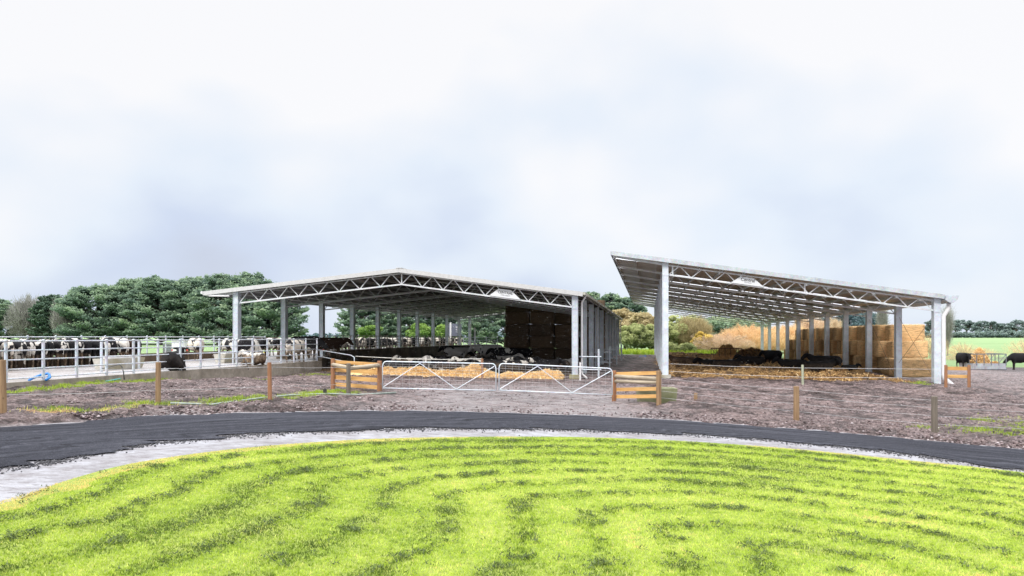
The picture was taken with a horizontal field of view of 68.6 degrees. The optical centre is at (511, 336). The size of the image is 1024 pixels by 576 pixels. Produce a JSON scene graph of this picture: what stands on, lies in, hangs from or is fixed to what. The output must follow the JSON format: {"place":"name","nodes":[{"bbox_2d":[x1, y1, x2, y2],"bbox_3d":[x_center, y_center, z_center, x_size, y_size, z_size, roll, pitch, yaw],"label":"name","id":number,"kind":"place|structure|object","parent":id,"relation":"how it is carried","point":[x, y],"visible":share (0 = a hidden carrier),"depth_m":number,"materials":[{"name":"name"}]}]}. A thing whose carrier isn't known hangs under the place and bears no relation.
{"place":"outdoors","nodes":[
{"label":"outdoors","id":0,"kind":"place"},
{"bbox_2d":[8,347,385,381],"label":"yard slab","id":1,"kind":"structure","parent":0,"point":[60,371],"depth_m":35.00,"materials":[{"name":"concrete"}]},
{"bbox_2d":[0,339,13,368],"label":"cow","id":2,"kind":"object","parent":1,"relation":"on","point":[10,347],"visible":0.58,"depth_m":34.84},
{"bbox_2d":[8,339,26,368],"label":"cow","id":3,"kind":"object","parent":1,"relation":"on","point":[20,346],"visible":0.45,"depth_m":35.46},
{"bbox_2d":[26,339,47,368],"bbox_3d":[-23.946,0.850,37.587,2.790,1.459,0.734,0,0,40],"label":"cow","id":4,"kind":"object","parent":1,"relation":"on","point":[37,353],"visible":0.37,"depth_m":36.87},
{"bbox_2d":[47,338,67,367],"bbox_3d":[-23.646,0.834,38.846,2.743,1.493,0.746,0,0,43],"label":"cow","id":5,"kind":"object","parent":1,"relation":"on","point":[60,353],"visible":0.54,"depth_m":38.03},
{"bbox_2d":[59,338,74,365],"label":"cow","id":6,"kind":"object","parent":1,"relation":"on","point":[71,345],"visible":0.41,"depth_m":38.76},
{"bbox_2d":[92,355,144,369],"bbox_3d":[-19.016,1.230,36.400,0.780,0.640,2.700,0,0,10],"label":"water trough","id":7,"kind":"object","parent":1,"relation":"on","point":[117,360],"visible":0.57,"depth_m":35.96,"materials":[{"name":"plastic"}]},
{"bbox_2d":[114,338,129,355],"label":"cow","id":8,"kind":"object","parent":1,"relation":"on","point":[123,344],"visible":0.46,"depth_m":42.50},
{"bbox_2d":[0,351,257,367],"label":"nib wall","id":9,"kind":"structure","parent":1,"relation":"on","point":[147,358],"depth_m":45.15,"materials":[{"name":"concrete"}]},
{"bbox_2d":[0,335,265,352],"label":"feed rail fence","id":10,"kind":"object","parent":9,"relation":"on","point":[81,337],"visible":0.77,"depth_m":43.77,"materials":[{"name":"metal"}]},
{"bbox_2d":[160,347,187,370],"bbox_3d":[-15.652,1.037,34.890,1.183,1.141,2.856,0,0,-10],"label":"cow","id":11,"kind":"object","parent":1,"relation":"on","point":[173,359],"visible":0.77,"depth_m":33.90},
{"bbox_2d":[184,338,204,359],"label":"cow","id":12,"kind":"object","parent":1,"relation":"on","point":[194,343],"visible":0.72,"depth_m":50.42},
{"bbox_2d":[235,338,264,355],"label":"cow","id":13,"kind":"object","parent":1,"relation":"on","point":[247,342],"visible":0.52,"depth_m":43.13},
{"bbox_2d":[238,349,266,364],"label":"cow","id":14,"kind":"object","parent":1,"relation":"on","point":[259,358],"visible":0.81,"depth_m":40.98},
{"bbox_2d":[285,340,310,361],"bbox_3d":[-13.354,0.873,46.971,0.710,1.413,2.612,0,0,16],"label":"cow","id":15,"kind":"object","parent":1,"relation":"on","point":[289,348],"visible":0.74,"depth_m":46.39},
{"bbox_2d":[290,336,331,359],"bbox_3d":[-13.592,0.758,50.569,3.003,1.646,0.817,0,0,9],"label":"cow","id":16,"kind":"object","parent":1,"relation":"on","point":[323,344],"visible":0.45,"depth_m":50.31},
{"bbox_2d":[319,337,353,357],"bbox_3d":[-13.290,0.805,56.047,2.861,1.550,0.753,0,0,-11],"label":"cow","id":17,"kind":"object","parent":1,"relation":"on","point":[334,343],"visible":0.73,"depth_m":55.84},
{"bbox_2d":[0,436,1023,575],"bbox_3d":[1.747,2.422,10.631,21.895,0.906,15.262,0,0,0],"label":"lawn ground","id":18,"kind":"structure","parent":0,"point":[480,551],"depth_m":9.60,"materials":[{"name":"plant"}]},
{"bbox_2d":[0,337,1023,498],"bbox_3d":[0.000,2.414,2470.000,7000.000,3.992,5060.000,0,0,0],"label":"ground","id":19,"kind":"structure","parent":0,"point":[13,415],"depth_m":29.44,"materials":[{"name":"soil"}]},
{"bbox_2d":[0,360,6,412],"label":"fence post","id":20,"kind":"object","parent":19,"relation":"on","point":[3,397],"visible":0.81,"depth_m":18.29,"materials":[{"name":"brown wood"}]},
{"bbox_2d":[7,367,342,394],"bbox_3d":[-9.232,1.281,23.203,0.578,0.990,11.657,0,0,35],"label":"wire strand","id":21,"kind":"object","parent":20,"relation":"attached to","point":[155,368],"visible":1,"depth_m":22.22},
{"bbox_2d":[0,299,18,339],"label":"cypress tree","id":22,"kind":"object","parent":19,"relation":"on","point":[4,304],"visible":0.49,"depth_m":188.41,"materials":[{"name":"green plant"}]},
{"bbox_2d":[2,292,52,339],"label":"bare tree","id":23,"kind":"object","parent":19,"relation":"on","point":[17,315],"visible":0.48,"depth_m":186.54,"materials":[{"name":"grey plant"}]},
{"bbox_2d":[25,294,61,338],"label":"cypress tree","id":24,"kind":"object","parent":19,"relation":"on","point":[39,318],"visible":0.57,"depth_m":182.99,"materials":[{"name":"green plant"}]},
{"bbox_2d":[49,294,89,338],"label":"bare tree","id":25,"kind":"object","parent":19,"relation":"on","point":[58,320],"visible":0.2,"depth_m":177.82,"materials":[{"name":"grey plant"}]},
{"bbox_2d":[49,283,125,338],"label":"cypress tree","id":26,"kind":"object","parent":19,"relation":"on","point":[73,303],"visible":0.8,"depth_m":172.62,"materials":[{"name":"green plant"}]},
{"bbox_2d":[89,277,165,339],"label":"cypress tree","id":27,"kind":"object","parent":19,"relation":"on","point":[123,285],"visible":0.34,"depth_m":174.59,"materials":[{"name":"green plant"}]},
{"bbox_2d":[118,274,190,344],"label":"cypress tree","id":28,"kind":"object","parent":19,"relation":"on","point":[146,290],"visible":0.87,"depth_m":170.13,"materials":[{"name":"green plant"}]},
{"bbox_2d":[155,362,160,403],"bbox_3d":[-10.389,1.438,22.041,0.149,1.391,0.149,0,0,45],"label":"fence post","id":29,"kind":"object","parent":19,"relation":"on","point":[158,383],"visible":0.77,"depth_m":21.98,"materials":[{"name":"brown wood"}]},
{"bbox_2d":[6,361,321,387],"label":"concrete kerb","id":30,"kind":"structure","parent":19,"relation":"on","point":[279,369],"depth_m":36.35,"materials":[{"name":"grey concrete"}]},
{"bbox_2d":[0,338,317,382],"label":"pipe rail fence","id":31,"kind":"object","parent":30,"relation":"on","point":[76,357],"visible":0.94,"depth_m":31.39,"materials":[{"name":"metal"}]},
{"bbox_2d":[152,276,224,339],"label":"cypress tree","id":32,"kind":"object","parent":19,"relation":"on","point":[188,285],"visible":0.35,"depth_m":173.16,"materials":[{"name":"green plant"}]},
{"bbox_2d":[177,273,241,344],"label":"cypress tree","id":33,"kind":"object","parent":19,"relation":"on","point":[196,300],"visible":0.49,"depth_m":167.34,"materials":[{"name":"green plant"}]},
{"bbox_2d":[210,271,280,338],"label":"cypress tree","id":34,"kind":"object","parent":19,"relation":"on","point":[245,278],"visible":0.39,"depth_m":165.19,"materials":[{"name":"green plant"}]},
{"bbox_2d":[241,299,309,337],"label":"cypress tree","id":35,"kind":"object","parent":19,"relation":"on","point":[256,318],"visible":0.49,"depth_m":161.84,"materials":[{"name":"green plant"}]},
{"bbox_2d":[170,392,395,404],"bbox_3d":[-7.549,2.046,25.642,0.961,0.299,8.957,0,0,38],"label":"ground pipe","id":36,"kind":"object","parent":19,"relation":"on","point":[283,396],"visible":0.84,"depth_m":25.82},
{"bbox_2d":[331,358,381,393],"bbox_3d":[-6.668,1.600,29.458,2.290,1.426,2.295,0,0,23],"label":"timber rail fence","id":37,"kind":"object","parent":19,"relation":"on","point":[349,369],"visible":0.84,"depth_m":30.22,"materials":[{"name":"orange wood"}]},
{"bbox_2d":[333,308,388,337],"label":"cypress tree","id":38,"kind":"object","parent":19,"relation":"on","point":[361,320],"visible":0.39,"depth_m":147.43,"materials":[{"name":"green plant"}]},
{"bbox_2d":[357,325,382,337],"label":"leafy tree","id":39,"kind":"object","parent":19,"relation":"on","point":[366,331],"visible":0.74,"depth_m":133.43,"materials":[{"name":"green plant"}]},
{"bbox_2d":[367,312,408,337],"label":"cypress tree","id":40,"kind":"object","parent":19,"relation":"on","point":[391,319],"visible":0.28,"depth_m":152.49,"materials":[{"name":"green plant"}]},
{"bbox_2d":[325,345,471,363],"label":"feed wall","id":41,"kind":"structure","parent":19,"relation":"on","point":[391,353],"depth_m":73.88,"materials":[{"name":"concrete"}]},
{"bbox_2d":[327,335,458,350],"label":"bar fence","id":42,"kind":"object","parent":41,"relation":"on","point":[402,339],"visible":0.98,"depth_m":77.80,"materials":[{"name":"black metal"}]},
{"bbox_2d":[201,268,622,378],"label":"gabled shed","id":43,"kind":"structure","parent":19,"relation":"on","point":[402,291],"depth_m":54.84,"materials":[{"name":"metal"}]},
{"bbox_2d":[395,314,430,336],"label":"cypress tree","id":44,"kind":"object","parent":19,"relation":"on","point":[409,320],"visible":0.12,"depth_m":157.47,"materials":[{"name":"green plant"}]},
{"bbox_2d":[405,323,438,337],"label":"leafy tree","id":45,"kind":"object","parent":19,"relation":"on","point":[424,329],"visible":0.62,"depth_m":136.67,"materials":[{"name":"green plant"}]},
{"bbox_2d":[380,361,496,390],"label":"gate","id":46,"kind":"structure","parent":19,"relation":"on","point":[495,385],"depth_m":29.48,"materials":[{"name":"metal"}]},
{"bbox_2d":[321,353,594,375],"bbox_3d":[-0.486,2.346,76.510,19.100,0.559,61.866,0,0,10],"label":"pen bedding","id":47,"kind":"object","parent":19,"relation":"on","point":[564,372],"visible":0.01,"depth_m":51.64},
{"bbox_2d":[436,358,472,370],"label":"cow","id":48,"kind":"object","parent":47,"relation":"on","point":[452,365],"visible":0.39,"depth_m":46.26},
{"bbox_2d":[444,347,475,357],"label":"cow","id":49,"kind":"object","parent":47,"relation":"on","point":[456,351],"visible":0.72,"depth_m":61.73},
{"bbox_2d":[467,344,503,356],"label":"cow","id":50,"kind":"object","parent":47,"relation":"on","point":[481,349],"visible":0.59,"depth_m":60.82},
{"bbox_2d":[485,348,517,355],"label":"cow","id":51,"kind":"object","parent":47,"relation":"on","point":[506,351],"visible":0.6,"depth_m":58.73},
{"bbox_2d":[495,357,534,372],"bbox_3d":[0.173,1.791,46.054,2.677,1.101,1.109,0,0,-17],"label":"cow","id":52,"kind":"object","parent":47,"relation":"on","point":[520,368],"visible":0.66,"depth_m":45.75},
{"bbox_2d":[526,358,565,371],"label":"cow","id":53,"kind":"object","parent":47,"relation":"on","point":[557,361],"visible":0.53,"depth_m":46.34},
{"bbox_2d":[362,362,564,379],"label":"straw berm","id":54,"kind":"structure","parent":19,"relation":"on","point":[471,369],"depth_m":43.95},
{"bbox_2d":[456,316,500,343],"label":"cypress tree","id":55,"kind":"object","parent":19,"relation":"on","point":[484,328],"visible":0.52,"depth_m":147.18,"materials":[{"name":"green plant"}]},
{"bbox_2d":[488,315,505,346],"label":"cypress tree","id":56,"kind":"object","parent":19,"relation":"on","point":[502,324],"visible":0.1,"depth_m":152.95,"materials":[{"name":"green plant"}]},
{"bbox_2d":[0,410,1022,502],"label":"gravel shoulder","id":57,"kind":"object","parent":19,"relation":"on","point":[25,481],"visible":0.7,"depth_m":16.06},
{"bbox_2d":[7,373,1023,435],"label":"rough grass","id":58,"kind":"structure","parent":19,"relation":"on","point":[30,388],"depth_m":24.23,"materials":[{"name":"green plant"}]},
{"bbox_2d":[9,372,1023,448],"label":"stones","id":59,"kind":"object","parent":19,"relation":"on","point":[188,410],"visible":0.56,"depth_m":23.88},
{"bbox_2d":[496,363,612,394],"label":"gate","id":60,"kind":"structure","parent":19,"relation":"on","point":[499,388],"depth_m":29.48,"materials":[{"name":"metal"}]},
{"bbox_2d":[598,292,627,310],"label":"cypress tree","id":61,"kind":"object","parent":19,"relation":"on","point":[610,299],"visible":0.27,"depth_m":210.01,"materials":[{"name":"green plant"}]},
{"bbox_2d":[612,308,636,348],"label":"ochre tree","id":62,"kind":"object","parent":19,"relation":"on","point":[625,314],"visible":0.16,"depth_m":140.01,"materials":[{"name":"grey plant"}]},
{"bbox_2d":[614,297,647,312],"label":"cypress tree","id":63,"kind":"object","parent":19,"relation":"on","point":[626,301],"visible":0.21,"depth_m":207.44,"materials":[{"name":"green plant"}]},
{"bbox_2d":[612,370,660,405],"bbox_3d":[4.782,1.974,28.963,0.197,1.400,2.358,0,0,-42],"label":"timber rail fence","id":64,"kind":"object","parent":19,"relation":"on","point":[643,380],"visible":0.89,"depth_m":28.82,"materials":[{"name":"brown wood"}]},
{"bbox_2d":[619,323,653,349],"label":"leafy tree","id":65,"kind":"object","parent":19,"relation":"on","point":[635,335],"visible":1,"depth_m":120.82,"materials":[{"name":"green plant"}]},
{"bbox_2d":[627,311,653,349],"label":"ochre tree","id":66,"kind":"object","parent":19,"relation":"on","point":[643,318],"visible":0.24,"depth_m":132.56,"materials":[{"name":"beige plant"}]},
{"bbox_2d":[636,387,677,402],"bbox_3d":[5.745,2.368,29.900,1.480,0.680,1.000,0,0,0],"label":"stock trough","id":67,"kind":"object","parent":19,"relation":"on","point":[670,394],"visible":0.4,"depth_m":29.46,"materials":[{"name":"concrete"}]},
{"bbox_2d":[646,323,678,349],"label":"leafy tree","id":68,"kind":"object","parent":19,"relation":"on","point":[672,333],"visible":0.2,"depth_m":123.70,"materials":[{"name":"green plant"}]},
{"bbox_2d":[668,342,696,351],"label":"leafy shrub","id":69,"kind":"object","parent":19,"relation":"on","point":[685,346],"visible":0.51,"depth_m":113.37,"materials":[{"name":"green plant"}]},
{"bbox_2d":[668,314,699,345],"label":"leafy tree","id":70,"kind":"object","parent":19,"relation":"on","point":[672,320],"visible":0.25,"depth_m":127.43,"materials":[{"name":"green plant"}]},
{"bbox_2d":[673,313,716,344],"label":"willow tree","id":71,"kind":"object","parent":19,"relation":"on","point":[696,326],"visible":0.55,"depth_m":125.56,"materials":[{"name":"beige plant"}]},
{"bbox_2d":[693,315,749,342],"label":"cypress tree","id":72,"kind":"object","parent":19,"relation":"on","point":[716,324],"visible":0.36,"depth_m":144.71,"materials":[{"name":"green plant"}]},
{"bbox_2d":[691,332,756,351],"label":"willow tree","id":73,"kind":"object","parent":19,"relation":"on","point":[720,340],"visible":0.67,"depth_m":117.46,"materials":[{"name":"orange plant"}]},
{"bbox_2d":[719,322,783,349],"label":"willow tree","id":74,"kind":"object","parent":19,"relation":"on","point":[752,332],"visible":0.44,"depth_m":120.25,"materials":[{"name":"orange plant"}]},
{"bbox_2d":[737,347,771,361],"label":"manure heap","id":75,"kind":"object","parent":19,"relation":"on","point":[751,351],"visible":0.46,"depth_m":75.28,"materials":[{"name":"soil"}]},
{"bbox_2d":[668,352,899,381],"bbox_3d":[22.096,2.400,77.057,14.700,0.983,64.893,0,0,10],"label":"straw bedding","id":76,"kind":"object","parent":19,"relation":"on","point":[714,374],"visible":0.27,"depth_m":49.35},
{"bbox_2d":[712,357,745,367],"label":"cow","id":77,"kind":"object","parent":76,"relation":"on","point":[727,362],"visible":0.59,"depth_m":56.73},
{"bbox_2d":[759,350,781,362],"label":"cow","id":78,"kind":"object","parent":76,"relation":"on","point":[769,355],"visible":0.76,"depth_m":62.81},
{"bbox_2d":[654,353,915,382],"bbox_3d":[20.625,2.368,69.062,15.627,1.228,49.499,0,0,10],"label":"loose straw","id":79,"kind":"object","parent":76,"relation":"on","point":[817,377],"visible":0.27,"depth_m":47.06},
{"bbox_2d":[771,357,806,368],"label":"cow","id":80,"kind":"object","parent":76,"relation":"on","point":[797,363],"visible":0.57,"depth_m":54.26},
{"bbox_2d":[802,358,841,372],"bbox_3d":[21.686,2.105,52.554,3.187,1.295,1.320,0,0,-14],"label":"cow","id":81,"kind":"object","parent":76,"relation":"on","point":[817,366],"visible":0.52,"depth_m":52.11},
{"bbox_2d":[801,353,842,365],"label":"cow","id":82,"kind":"object","parent":76,"relation":"on","point":[810,357],"visible":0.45,"depth_m":53.88},
{"bbox_2d":[610,251,958,383],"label":"skillion shed","id":83,"kind":"structure","parent":19,"relation":"on","point":[661,286],"depth_m":54.16,"materials":[{"name":"metal"}]},
{"bbox_2d":[793,386,798,420],"bbox_3d":[9.452,2.285,24.962,0.196,1.280,0.196,0,0,0],"label":"fence post","id":84,"kind":"object","parent":19,"relation":"on","point":[795,402],"visible":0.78,"depth_m":24.88,"materials":[{"name":"brown wood"}]},
{"bbox_2d":[661,378,1023,428],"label":"wire strand","id":85,"kind":"object","parent":84,"relation":"attached to","point":[849,401],"visible":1,"depth_m":23.96},
{"bbox_2d":[819,312,887,326],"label":"cypress tree","id":86,"kind":"object","parent":19,"relation":"on","point":[860,321],"visible":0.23,"depth_m":283.78,"materials":[{"name":"green plant"}]},
{"bbox_2d":[872,356,876,371],"bbox_3d":[28.274,2.053,56.687,2.688,1.352,1.424,0,2,14],"label":"straw bale","id":87,"kind":"object","parent":19,"relation":"on","point":[874,364],"visible":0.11,"depth_m":56.36},
{"bbox_2d":[872,340,873,356],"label":"straw bale","id":88,"kind":"object","parent":87,"relation":"on","point":[873,348],"visible":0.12,"depth_m":57.06},
{"bbox_2d":[874,324,906,340],"bbox_3d":[28.793,-0.350,56.761,2.700,1.365,1.427,-1,0,14],"label":"straw bale","id":89,"kind":"object","parent":88,"relation":"on","point":[879,331],"visible":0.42,"depth_m":56.46},
{"bbox_2d":[876,357,885,373],"bbox_3d":[28.364,2.054,55.341,2.688,1.354,1.424,0,0,10],"label":"straw bale","id":90,"kind":"object","parent":19,"relation":"on","point":[879,365],"visible":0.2,"depth_m":55.52},
{"bbox_2d":[872,339,903,356],"bbox_3d":[28.160,0.851,55.442,2.688,1.353,1.424,0,-2,13],"label":"straw bale","id":91,"kind":"object","parent":90,"relation":"on","point":[878,351],"visible":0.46,"depth_m":55.11},
{"bbox_2d":[885,324,924,340],"bbox_3d":[28.965,-0.349,55.387,2.699,1.365,1.427,0,-1,12],"label":"straw bale","id":92,"kind":"object","parent":91,"relation":"on","point":[914,331],"visible":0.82,"depth_m":54.81},
{"bbox_2d":[902,358,930,377],"bbox_3d":[26.841,2.033,49.813,2.700,1.365,1.427,0,-3,11],"label":"straw bale","id":93,"kind":"object","parent":19,"relation":"on","point":[914,368],"visible":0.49,"depth_m":49.29},
{"bbox_2d":[931,396,937,432],"bbox_3d":[12.733,2.439,22.627,0.185,1.291,0.185,0,0,0],"label":"fence post","id":94,"kind":"object","parent":19,"relation":"on","point":[934,414],"visible":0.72,"depth_m":22.56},
{"bbox_2d":[941,304,956,355],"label":"poplar tree","id":95,"kind":"object","parent":19,"relation":"on","point":[949,321],"visible":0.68,"depth_m":111.59,"materials":[{"name":"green plant"}]},
{"bbox_2d":[944,365,970,386],"bbox_3d":[23.676,2.136,39.926,1.292,1.289,0.189,0,0,10],"label":"timber stay","id":96,"kind":"object","parent":19,"relation":"on","point":[967,376],"visible":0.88,"depth_m":39.94,"materials":[{"name":"orange wood"}]},
{"bbox_2d":[959,353,1006,369],"bbox_3d":[40.122,2.104,63.997,3.080,1.380,1.720,0,0,5],"label":"hay feeder","id":97,"kind":"object","parent":19,"relation":"on","point":[988,366],"visible":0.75,"depth_m":63.20,"materials":[{"name":"metal"}]},
{"bbox_2d":[970,347,990,362],"bbox_3d":[39.974,1.793,64.307,2.137,1.855,1.653,0,0,0],"label":"hay heap","id":98,"kind":"object","parent":97,"relation":"in","point":[980,358],"visible":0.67,"depth_m":63.94,"materials":[{"name":"plant"}]},
{"bbox_2d":[1003,353,1023,369],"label":"cow","id":99,"kind":"object","parent":19,"relation":"on","point":[1014,358],"visible":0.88,"depth_m":63.84},
{"bbox_2d":[0,410,1023,468],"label":"farm road","id":100,"kind":"structure","parent":0,"point":[20,445],"depth_m":18.62,"materials":[{"name":"grey asphalt"}]},
{"bbox_2d":[0,427,1023,473],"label":"road chips","id":101,"kind":"object","parent":100,"relation":"on","point":[53,461],"visible":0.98,"depth_m":17.18,"materials":[{"name":"grey gravel"}]},
{"bbox_2d":[0,0,1023,335],"label":"sky","id":102,"kind":"structure","parent":0,"point":[528,142],"materials":[{"name":"white"}]},
{"bbox_2d":[505,336,529,347],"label":"straw bale","id":103,"kind":"object","parent":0,"point":[519,341],"visible":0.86,"depth_m":75.27},
{"bbox_2d":[506,324,529,335],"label":"straw bale","id":104,"kind":"object","parent":103,"relation":"on","point":[517,329],"visible":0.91,"depth_m":75.37},
{"bbox_2d":[505,312,529,323],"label":"straw bale","id":105,"kind":"object","parent":104,"relation":"on","point":[517,317],"visible":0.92,"depth_m":75.21},
{"bbox_2d":[530,324,554,335],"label":"straw bale","id":106,"kind":"object","parent":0,"point":[542,330],"visible":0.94,"depth_m":74.65},
{"bbox_2d":[530,312,554,323],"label":"straw bale","id":107,"kind":"object","parent":106,"relation":"on","point":[538,318],"visible":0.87,"depth_m":74.81},
{"bbox_2d":[530,348,554,358],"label":"straw bale","id":108,"kind":"object","parent":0,"point":[542,352],"visible":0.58,"depth_m":75.00},
{"bbox_2d":[555,348,579,359],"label":"straw bale","id":109,"kind":"object","parent":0,"point":[564,353],"visible":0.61,"depth_m":74.47},
{"bbox_2d":[555,336,579,348],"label":"straw bale","id":110,"kind":"object","parent":109,"relation":"on","point":[563,342],"visible":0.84,"depth_m":74.29},
{"bbox_2d":[555,324,579,335],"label":"straw bale","id":111,"kind":"object","parent":110,"relation":"on","point":[563,330],"visible":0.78,"depth_m":74.44},
{"bbox_2d":[555,312,579,323],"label":"straw bale","id":112,"kind":"object","parent":111,"relation":"on","point":[561,318],"visible":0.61,"depth_m":74.45},
{"bbox_2d":[619,348,737,354],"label":"tall grass","id":113,"kind":"structure","parent":0,"point":[637,351],"depth_m":111.42,"materials":[{"name":"green plant"}]},
{"bbox_2d":[882,357,916,373],"bbox_3d":[28.064,2.044,53.972,2.699,1.366,1.427,0,-3,8],"label":"straw bale","id":114,"kind":"object","parent":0,"point":[883,364],"visible":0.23,"depth_m":54.38},
{"bbox_2d":[886,340,928,357],"bbox_3d":[28.427,0.847,54.010,2.699,1.366,1.427,0,-3,8],"label":"straw bale","id":115,"kind":"object","parent":114,"relation":"on","point":[921,347],"visible":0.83,"depth_m":53.43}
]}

